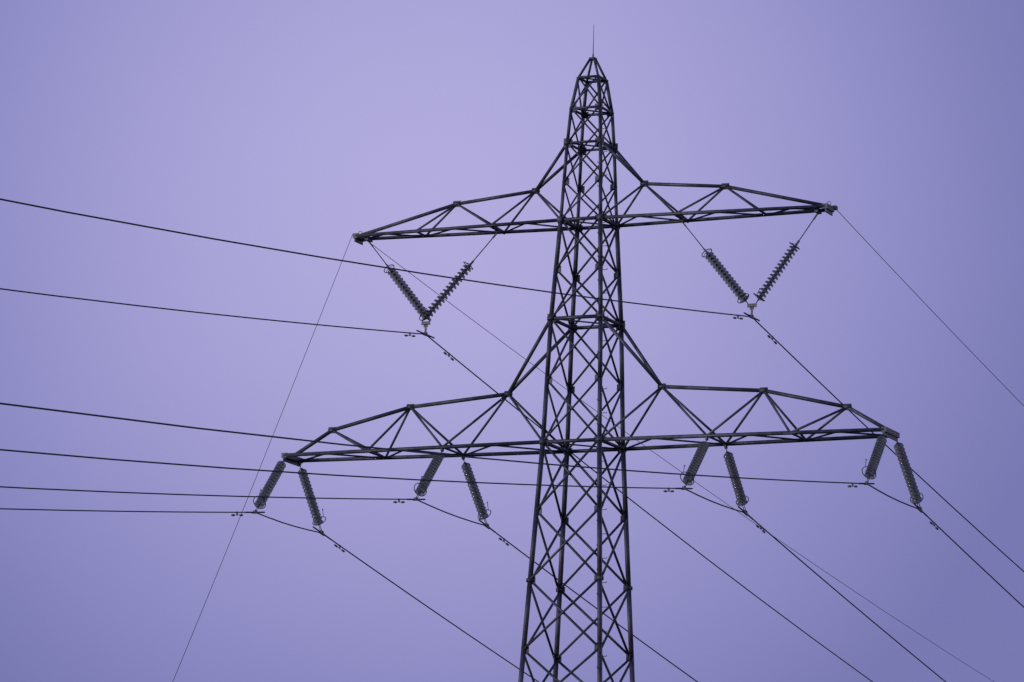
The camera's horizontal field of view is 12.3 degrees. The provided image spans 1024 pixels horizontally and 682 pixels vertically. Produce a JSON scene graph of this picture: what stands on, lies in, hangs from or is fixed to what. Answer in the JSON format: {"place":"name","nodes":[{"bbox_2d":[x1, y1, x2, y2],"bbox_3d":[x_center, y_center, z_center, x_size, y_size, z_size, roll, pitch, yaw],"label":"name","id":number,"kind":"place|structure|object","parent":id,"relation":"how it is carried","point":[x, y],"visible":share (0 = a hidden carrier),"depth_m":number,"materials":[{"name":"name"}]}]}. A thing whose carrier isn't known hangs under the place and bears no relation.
{"place":"outdoors","nodes":[
{"label":"outdoors","id":0,"kind":"place"},
{"bbox_2d":[0,0,1023,681],"label":"sky","id":1,"kind":"structure","parent":0,"point":[300,126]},
{"bbox_3d":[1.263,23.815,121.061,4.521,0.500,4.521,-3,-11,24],"label":"foundations","id":2,"kind":"object","parent":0,"visible":0},
{"bbox_2d":[518,30,634,681],"bbox_3d":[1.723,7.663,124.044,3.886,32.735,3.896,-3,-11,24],"label":"lattice tower","id":3,"kind":"structure","parent":2,"relation":"on","point":[617,324],"depth_m":125.22,"materials":[{"name":"metal"}]},
{"bbox_2d":[231,136,938,551],"bbox_3d":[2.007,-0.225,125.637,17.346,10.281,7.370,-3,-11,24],"label":"crossarms","id":4,"kind":"object","parent":3,"relation":"attached to","point":[699,446],"visible":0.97,"depth_m":125.24,"materials":[{"name":"metal"}]},
{"bbox_2d":[0,198,1023,681],"bbox_3d":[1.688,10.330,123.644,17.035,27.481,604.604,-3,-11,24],"label":"power lines","id":5,"kind":"object","parent":4,"relation":"hanging from","point":[448,454],"visible":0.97,"depth_m":116.42,"materials":[{"name":"metal"}]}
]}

